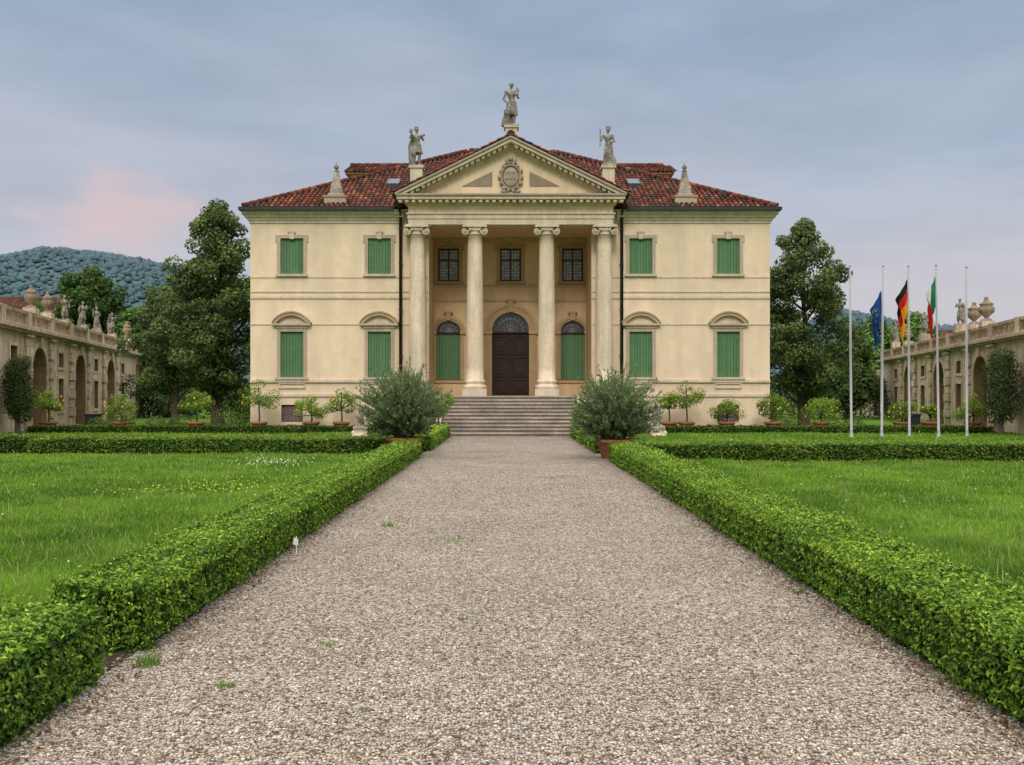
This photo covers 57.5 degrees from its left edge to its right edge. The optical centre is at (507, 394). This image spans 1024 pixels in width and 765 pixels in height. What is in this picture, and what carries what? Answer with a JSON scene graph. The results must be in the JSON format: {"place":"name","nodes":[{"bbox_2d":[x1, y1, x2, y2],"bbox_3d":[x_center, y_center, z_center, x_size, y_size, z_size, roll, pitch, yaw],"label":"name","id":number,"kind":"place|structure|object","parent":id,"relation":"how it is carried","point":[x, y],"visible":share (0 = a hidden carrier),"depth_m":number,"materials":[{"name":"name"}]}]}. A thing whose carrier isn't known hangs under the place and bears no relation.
{"place":"outdoors","nodes":[
{"label":"outdoors","id":0,"kind":"place"},
{"bbox_2d":[0,450,365,620],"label":"lawn grass","id":1,"kind":"structure","parent":0,"point":[44,519],"depth_m":14.68,"materials":[{"name":"green plant"}]},
{"bbox_2d":[0,245,952,396],"bbox_3d":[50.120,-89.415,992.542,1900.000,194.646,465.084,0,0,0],"label":"wooded hills","id":2,"kind":"structure","parent":0,"point":[41,269],"depth_m":993.15,"materials":[{"name":"green plant"}]},
{"bbox_2d":[0,451,1021,746],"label":"hedge bed soil","id":3,"kind":"structure","parent":0,"point":[110,659],"depth_m":6.03,"materials":[{"name":"brown soil"}]},
{"bbox_2d":[0,593,113,753],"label":"box hedge","id":4,"kind":"object","parent":3,"relation":"on","point":[47,658],"visible":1,"depth_m":4.95,"materials":[{"name":"green plant"}]},
{"bbox_2d":[46,438,421,652],"bbox_3d":[-2.685,1.430,15.631,0.895,0.608,19.199,0,0,0],"label":"box hedge","id":5,"kind":"object","parent":3,"relation":"on","point":[147,597],"visible":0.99,"depth_m":7.80,"materials":[{"name":"green plant"}]},
{"bbox_2d":[351,356,456,443],"bbox_3d":[-2.820,0.290,26.134,2.848,2.820,3.041,0,0,0],"label":"potted oleander","id":6,"kind":"object","parent":3,"relation":"on","point":[405,409],"visible":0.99,"depth_m":25.55,"materials":[{"name":"plant"}]},
{"bbox_2d":[414,423,451,450],"bbox_3d":[-2.652,1.419,32.751,0.945,0.659,9.785,0,0,0],"label":"box hedge","id":7,"kind":"object","parent":3,"relation":"on","point":[441,433],"visible":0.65,"depth_m":30.26,"materials":[{"name":"green plant"}]},
{"bbox_2d":[428,395,455,425],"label":"potted lemon tree","id":8,"kind":"object","parent":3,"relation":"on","point":[450,398],"visible":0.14,"depth_m":37.90,"materials":[{"name":"green plant"}]},
{"bbox_2d":[571,404,580,425],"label":"potted lemon tree","id":9,"kind":"object","parent":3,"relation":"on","point":[572,405],"visible":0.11,"depth_m":37.79,"materials":[{"name":"green plant"}]},
{"bbox_2d":[569,426,600,452],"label":"box hedge","id":10,"kind":"object","parent":3,"relation":"on","point":[585,441],"visible":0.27,"depth_m":29.83,"materials":[{"name":"green plant"}]},
{"bbox_2d":[566,362,664,458],"bbox_3d":[2.892,0.415,25.139,2.695,2.571,2.835,0,0,0],"label":"potted oleander","id":11,"kind":"object","parent":3,"relation":"on","point":[603,411],"visible":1,"depth_m":24.58,"materials":[{"name":"plant"}]},
{"bbox_2d":[606,440,1023,723],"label":"box hedge","id":12,"kind":"object","parent":3,"relation":"on","point":[959,623],"visible":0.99,"depth_m":6.93,"materials":[{"name":"green plant"}]},
{"bbox_2d":[0,436,1023,764],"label":"gravel path","id":13,"kind":"structure","parent":0,"point":[510,454],"depth_m":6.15,"materials":[{"name":"grey gravel"}]},
{"bbox_2d":[293,536,297,553],"bbox_3d":[-2.245,1.600,9.894,0.060,0.200,0.019,0,0,0],"label":"plant label","id":14,"kind":"object","parent":13,"relation":"on","point":[295,541],"visible":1,"depth_m":9.88,"materials":[{"name":"white plastic"}]},
{"bbox_2d":[131,474,806,711],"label":"path weeds","id":15,"kind":"object","parent":13,"relation":"on","point":[147,661],"visible":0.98,"depth_m":5.88,"materials":[{"name":"green plant"}]},
{"bbox_2d":[0,484,1022,764],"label":"fallen leaves","id":16,"kind":"object","parent":13,"relation":"on","point":[710,540],"visible":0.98,"depth_m":5.97,"materials":[{"name":"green plant"}]},
{"bbox_2d":[0,0,1023,328],"label":"sky","id":17,"kind":"structure","parent":0,"point":[894,127],"materials":[{"name":"blue"}]},
{"bbox_2d":[78,397,949,427],"bbox_3d":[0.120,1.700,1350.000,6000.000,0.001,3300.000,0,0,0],"label":"ground","id":18,"kind":"structure","parent":0,"point":[869,420],"depth_m":62.18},
{"bbox_2d":[0,354,37,433],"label":"clipped evergreen shrub","id":19,"kind":"object","parent":18,"relation":"on","point":[16,380],"visible":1,"depth_m":38.79,"materials":[{"name":"green plant"}]},
{"bbox_2d":[0,433,54,453],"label":"box hedge","id":20,"kind":"object","parent":18,"relation":"on","point":[15,443],"visible":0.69,"depth_m":26.93,"materials":[{"name":"green plant"}]},
{"bbox_2d":[27,301,45,314],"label":"broadleaf tree","id":21,"kind":"object","parent":18,"relation":"on","point":[37,304],"depth_m":91.43,"materials":[{"name":"green plant"}]},
{"bbox_2d":[29,390,64,427],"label":"potted lemon tree","id":22,"kind":"object","parent":18,"relation":"on","point":[47,404],"visible":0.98,"depth_m":41.66,"materials":[{"name":"green plant"}]},
{"bbox_2d":[0,296,125,319],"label":"farmhouse","id":23,"kind":"object","parent":18,"relation":"on","point":[18,302],"visible":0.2,"depth_m":106.03,"materials":[{"name":"tile"}]},
{"bbox_2d":[0,285,155,433],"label":"garden wall with balustrade","id":24,"kind":"structure","parent":18,"relation":"on","point":[81,370],"depth_m":49.20,"materials":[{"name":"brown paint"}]},
{"bbox_2d":[59,295,69,319],"bbox_3d":[-23.590,-4.646,49.699,0.386,1.340,0.508,0,0,38],"label":"balustrade statue","id":25,"kind":"object","parent":24,"relation":"on","point":[64,314],"visible":1,"depth_m":49.61,"materials":[{"name":"stone"}]},
{"bbox_2d":[77,302,87,325],"bbox_3d":[-24.414,-4.670,53.555,0.366,1.390,0.563,0,0,38],"label":"balustrade statue","id":26,"kind":"object","parent":24,"relation":"on","point":[82,317],"visible":1,"depth_m":53.50,"materials":[{"name":"stone"}]},
{"bbox_2d":[91,307,101,329],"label":"balustrade statue","id":27,"kind":"object","parent":24,"relation":"on","point":[96,325],"visible":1,"depth_m":56.88,"materials":[{"name":"stone"}]},
{"bbox_2d":[107,313,116,334],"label":"balustrade statue","id":28,"kind":"object","parent":24,"relation":"on","point":[110,323],"visible":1,"depth_m":61.27,"materials":[{"name":"stone"}]},
{"bbox_2d":[52,265,128,333],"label":"broadleaf tree","id":29,"kind":"object","parent":18,"relation":"on","point":[89,287],"visible":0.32,"depth_m":88.39,"materials":[{"name":"green plant"}]},
{"bbox_2d":[102,393,139,427],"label":"potted lemon tree","id":30,"kind":"object","parent":18,"relation":"on","point":[119,411],"visible":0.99,"depth_m":41.62,"materials":[{"name":"green plant"}]},
{"bbox_2d":[111,307,146,361],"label":"broadleaf tree","id":31,"kind":"object","parent":18,"relation":"on","point":[128,314],"visible":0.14,"depth_m":87.25,"materials":[{"name":"green plant"}]},
{"bbox_2d":[113,274,208,423],"bbox_3d":[-19.825,-2.683,54.599,5.603,8.839,5.387,0,0,0],"label":"magnolia tree","id":32,"kind":"object","parent":18,"relation":"on","point":[149,310],"visible":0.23,"depth_m":53.74,"materials":[{"name":"green plant"}]},
{"bbox_2d":[136,313,203,416],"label":"broadleaf tree","id":33,"kind":"object","parent":18,"relation":"on","point":[144,358],"visible":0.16,"depth_m":70.88,"materials":[{"name":"green plant"}]},
{"bbox_2d":[142,198,249,426],"bbox_3d":[-15.686,-4.446,50.547,7.358,12.316,6.749,0,0,0],"label":"magnolia tree","id":34,"kind":"object","parent":18,"relation":"on","point":[208,356],"visible":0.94,"depth_m":49.05,"materials":[{"name":"green plant"}]},
{"bbox_2d":[177,390,215,425],"bbox_3d":[-13.892,0.741,41.853,1.602,1.918,1.513,0,0,27],"label":"potted lemon tree","id":35,"kind":"object","parent":18,"relation":"on","point":[195,405],"visible":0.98,"depth_m":41.61,"materials":[{"name":"green plant"}]},
{"bbox_2d":[1,430,393,440],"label":"lawn grass","id":36,"kind":"structure","parent":18,"relation":"on","point":[234,434],"depth_m":38.78,"materials":[{"name":"green plant"}]},
{"bbox_2d":[27,434,387,454],"bbox_3d":[-8.428,1.427,26.685,10.174,0.628,1.310,0,0,0],"label":"box hedge","id":37,"kind":"object","parent":18,"relation":"on","point":[138,444],"visible":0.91,"depth_m":26.23,"materials":[{"name":"green plant"}]},
{"bbox_2d":[26,423,389,433],"bbox_3d":[-12.103,1.491,40.678,17.644,0.520,0.640,0,0,0],"label":"border hedge","id":38,"kind":"object","parent":18,"relation":"on","point":[184,428],"visible":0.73,"depth_m":40.53,"materials":[{"name":"green plant"}]},
{"bbox_2d":[237,379,280,427],"bbox_3d":[-11.093,0.478,41.793,1.809,2.443,1.681,0,0,31],"label":"potted lemon tree","id":39,"kind":"object","parent":18,"relation":"on","point":[259,402],"visible":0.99,"depth_m":41.70,"materials":[{"name":"green plant"}]},
{"bbox_2d":[293,395,327,425],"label":"potted lemon tree","id":40,"kind":"object","parent":18,"relation":"on","point":[301,406],"visible":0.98,"depth_m":41.57,"materials":[{"name":"green plant"}]},
{"bbox_2d":[320,387,360,425],"bbox_3d":[-7.442,0.674,41.836,1.807,2.053,1.461,0,0,0],"label":"potted lemon tree","id":41,"kind":"object","parent":18,"relation":"on","point":[332,408],"visible":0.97,"depth_m":41.62,"materials":[{"name":"green plant"}]},
{"bbox_2d":[351,403,368,435],"bbox_3d":[-6.000,1.012,38.000,0.657,1.376,0.657,0,0,45],"label":"garden statue","id":42,"kind":"object","parent":18,"relation":"on","point":[358,429],"visible":0.71,"depth_m":37.87,"materials":[{"name":"stone"}]},
{"bbox_2d":[83,414,921,425],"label":"flower pots","id":43,"kind":"object","parent":18,"relation":"on","point":[915,419],"visible":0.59,"depth_m":43.60,"materials":[{"name":"brown ceramic"}]},
{"bbox_2d":[2,433,1009,561],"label":"lawn wildflowers","id":44,"kind":"object","parent":18,"relation":"on","point":[295,476],"visible":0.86,"depth_m":16.50,"materials":[{"name":"white plant"}]},
{"bbox_2d":[119,371,895,423],"bbox_3d":[0.260,0.294,63.065,58.442,4.140,24.477,0,0,0],"label":"shrubbery","id":45,"kind":"object","parent":18,"relation":"on","point":[231,395],"visible":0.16,"depth_m":64.88,"materials":[{"name":"green plant"}]},
{"bbox_2d":[238,125,781,435],"bbox_3d":[0.120,-6.106,50.362,24.740,15.612,24.394,0,0,0],"label":"neoclassical villa","id":46,"kind":"object","parent":18,"relation":"on","point":[510,283],"visible":0.98,"depth_m":43.00,"materials":[{"name":"beige paint"}]},
{"bbox_2d":[408,126,424,164],"bbox_3d":[-4.096,-11.182,41.973,0.715,1.860,0.523,0,0,-17],"label":"stone statue","id":47,"kind":"object","parent":46,"relation":"on","point":[414,148],"visible":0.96,"depth_m":41.88,"materials":[{"name":"grey stone"}]},
{"bbox_2d":[282,249,737,421],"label":"windows","id":48,"kind":"structure","parent":46,"relation":"in","point":[448,259],"depth_m":46.10,"materials":[{"name":"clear glass"}]},
{"bbox_2d":[501,82,518,127],"bbox_3d":[0.127,-13.057,41.957,0.817,2.018,0.531,0,0,0],"label":"stone statue","id":49,"kind":"object","parent":46,"relation":"on","point":[510,111],"visible":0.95,"depth_m":41.84,"materials":[{"name":"grey stone"}]},
{"bbox_2d":[492,333,528,395],"bbox_3d":[0.150,-1.520,46.135,1.820,3.120,0.130,0,0,0],"label":"entrance door","id":50,"kind":"structure","parent":46,"relation":"in","point":[510,351],"depth_m":46.09,"materials":[{"name":"brown wood"}]},
{"bbox_2d":[599,126,616,165],"bbox_3d":[4.531,-11.168,41.951,0.782,1.834,0.462,0,0,9],"label":"stone statue","id":51,"kind":"object","parent":46,"relation":"on","point":[609,158],"visible":0.93,"depth_m":41.83,"materials":[{"name":"grey stone"}]},
{"bbox_2d":[81,399,942,427],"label":"shrubs","id":52,"kind":"object","parent":18,"relation":"on","point":[102,421],"visible":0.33,"depth_m":43.46,"materials":[{"name":"green plant"}]},
{"bbox_2d":[650,398,666,435],"bbox_3d":[6.140,0.901,38.000,0.657,1.597,0.657,0,0,-45],"label":"garden statue","id":53,"kind":"object","parent":18,"relation":"on","point":[661,429],"visible":0.56,"depth_m":37.90,"materials":[{"name":"stone"}]},
{"bbox_2d":[658,391,682,425],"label":"potted lemon tree","id":54,"kind":"object","parent":18,"relation":"on","point":[668,405],"visible":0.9,"depth_m":41.48,"materials":[{"name":"green plant"}]},
{"bbox_2d":[670,380,706,425],"bbox_3d":[8.059,0.520,41.603,1.632,2.360,1.697,0,0,0],"label":"potted lemon tree","id":55,"kind":"object","parent":18,"relation":"on","point":[687,400],"visible":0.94,"depth_m":41.56,"materials":[{"name":"green plant"}]},
{"bbox_2d":[707,399,746,427],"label":"potted lemon tree","id":56,"kind":"object","parent":18,"relation":"on","point":[729,408],"visible":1,"depth_m":41.70,"materials":[{"name":"green plant"}]},
{"bbox_2d":[756,391,791,426],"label":"potted lemon tree","id":57,"kind":"object","parent":18,"relation":"on","point":[764,402],"visible":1,"depth_m":41.66,"materials":[{"name":"green plant"}]},
{"bbox_2d":[630,423,993,433],"bbox_3d":[12.331,1.493,40.669,17.640,0.510,0.659,0,0,0],"label":"border hedge","id":58,"kind":"object","parent":18,"relation":"on","point":[843,428],"visible":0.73,"depth_m":40.53,"materials":[{"name":"green plant"}]},
{"bbox_2d":[770,217,867,426],"bbox_3d":[16.011,-3.924,50.179,5.659,11.327,5.738,0,0,-43],"label":"magnolia tree","id":59,"kind":"object","parent":18,"relation":"on","point":[802,356],"visible":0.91,"depth_m":49.43,"materials":[{"name":"green plant"}]},
{"bbox_2d":[801,397,840,425],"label":"potted lemon tree","id":60,"kind":"object","parent":18,"relation":"on","point":[823,410],"visible":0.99,"depth_m":41.61,"materials":[{"name":"green plant"}]},
{"bbox_2d":[640,438,1023,461],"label":"box hedge","id":61,"kind":"object","parent":18,"relation":"on","point":[986,450],"visible":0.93,"depth_m":23.34,"materials":[{"name":"green plant"}]},
{"bbox_2d":[848,265,852,436],"bbox_3d":[13.640,-1.737,37.000,0.240,6.875,0.228,0,0,0],"label":"flagpole","id":62,"kind":"object","parent":18,"relation":"on","point":[850,354],"visible":0.89,"depth_m":36.97,"materials":[{"name":"white metal"}]},
{"bbox_2d":[822,326,886,418],"bbox_3d":[24.214,-1.593,65.803,4.751,6.665,3.929,0,0,-34],"label":"broadleaf tree","id":63,"kind":"object","parent":18,"relation":"on","point":[858,393],"visible":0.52,"depth_m":64.90,"materials":[{"name":"green plant"}]},
{"bbox_2d":[858,315,903,370],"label":"broadleaf tree","id":64,"kind":"object","parent":18,"relation":"on","point":[875,364],"visible":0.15,"depth_m":86.91,"materials":[{"name":"green plant"}]},
{"bbox_2d":[880,265,883,436],"bbox_3d":[14.840,-1.737,37.000,0.240,6.875,0.228,0,0,0],"label":"flagpole","id":65,"kind":"object","parent":18,"relation":"on","point":[882,359],"visible":0.86,"depth_m":36.97,"materials":[{"name":"white metal"}]},
{"bbox_2d":[870,291,881,352],"bbox_3d":[14.637,-2.882,37.000,0.425,2.536,0.299,0,0,0],"label":"european union flag","id":66,"kind":"object","parent":65,"relation":"attached to","point":[875,310],"visible":1,"depth_m":36.99,"materials":[{"name":"fabric"}]},
{"bbox_2d":[883,400,917,425],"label":"potted lemon tree","id":67,"kind":"object","parent":18,"relation":"on","point":[899,412],"visible":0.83,"depth_m":41.60,"materials":[{"name":"green plant"}]},
{"bbox_2d":[907,265,910,435],"bbox_3d":[15.940,-1.727,37.000,0.240,6.855,0.228,0,0,0],"label":"flagpole","id":68,"kind":"object","parent":18,"relation":"on","point":[908,330],"visible":0.88,"depth_m":36.97,"materials":[{"name":"white metal"}]},
{"bbox_2d":[895,279,907,344],"bbox_3d":[15.679,-3.288,37.000,0.483,2.723,0.299,0,0,0],"label":"german flag","id":69,"kind":"object","parent":68,"relation":"attached to","point":[901,299],"visible":1,"depth_m":36.99,"materials":[{"name":"fabric"}]},
{"bbox_2d":[889,310,941,345],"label":"broadleaf tree","id":70,"kind":"object","parent":18,"relation":"on","point":[915,323],"visible":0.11,"depth_m":91.15,"materials":[{"name":"green plant"}]},
{"bbox_2d":[919,404,941,425],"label":"potted lemon tree","id":71,"kind":"object","parent":18,"relation":"on","point":[930,410],"visible":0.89,"depth_m":41.77,"materials":[{"name":"green plant"}]},
{"bbox_2d":[842,296,1023,434],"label":"garden wall with balustrade","id":72,"kind":"structure","parent":18,"relation":"on","point":[990,337],"depth_m":49.39,"materials":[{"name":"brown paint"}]},
{"bbox_2d":[891,323,899,341],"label":"balustrade statue","id":73,"kind":"object","parent":72,"relation":"on","point":[895,336],"visible":1,"depth_m":64.78,"materials":[{"name":"stone"}]},
{"bbox_2d":[919,312,928,334],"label":"balustrade statue","id":74,"kind":"object","parent":72,"relation":"on","point":[924,328],"visible":0.99,"depth_m":56.40,"materials":[{"name":"stone"}]},
{"bbox_2d":[954,298,964,324],"bbox_3d":[23.639,-4.356,48.680,0.400,1.390,0.527,0,0,-38],"label":"balustrade statue","id":75,"kind":"object","parent":72,"relation":"on","point":[961,312],"visible":0.87,"depth_m":48.57,"materials":[{"name":"stone"}]},
{"bbox_2d":[935,264,939,436],"bbox_3d":[17.094,-1.747,37.004,0.253,6.896,0.232,0,0,32],"label":"flagpole","id":76,"kind":"object","parent":18,"relation":"on","point":[937,369],"visible":0.83,"depth_m":36.97,"materials":[{"name":"white metal"}]},
{"bbox_2d":[925,277,935,339],"bbox_3d":[16.837,-3.457,37.000,0.406,2.686,0.299,0,0,0],"label":"italian flag","id":77,"kind":"object","parent":76,"relation":"attached to","point":[930,295],"visible":1,"depth_m":36.98,"materials":[{"name":"fabric"}]},
{"bbox_2d":[964,266,969,436],"bbox_3d":[18.220,-1.712,37.000,0.240,6.825,0.228,0,0,0],"label":"flagpole","id":78,"kind":"object","parent":18,"relation":"on","point":[966,349],"visible":0.83,"depth_m":36.97,"materials":[{"name":"white metal"}]},
{"bbox_2d":[950,393,989,425],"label":"potted lemon tree","id":79,"kind":"object","parent":18,"relation":"on","point":[972,409],"visible":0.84,"depth_m":41.71,"materials":[{"name":"green plant"}]},
{"bbox_2d":[975,345,1023,434],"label":"clipped evergreen shrub","id":80,"kind":"object","parent":18,"relation":"on","point":[1001,407],"visible":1,"depth_m":38.73,"materials":[{"name":"green plant"}]},
{"bbox_2d":[626,430,1023,443],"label":"lawn grass","id":81,"kind":"structure","parent":0,"point":[797,437],"depth_m":36.11,"materials":[{"name":"green plant"}]},
{"bbox_2d":[678,457,1023,594],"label":"lawn grass","id":82,"kind":"structure","parent":0,"point":[981,535],"depth_m":14.85,"materials":[{"name":"green plant"}]},
{"bbox_2d":[930,330,980,335],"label":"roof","id":83,"kind":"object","parent":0,"point":[943,332],"visible":0.05,"depth_m":101.92,"materials":[{"name":"tile"}]}
]}

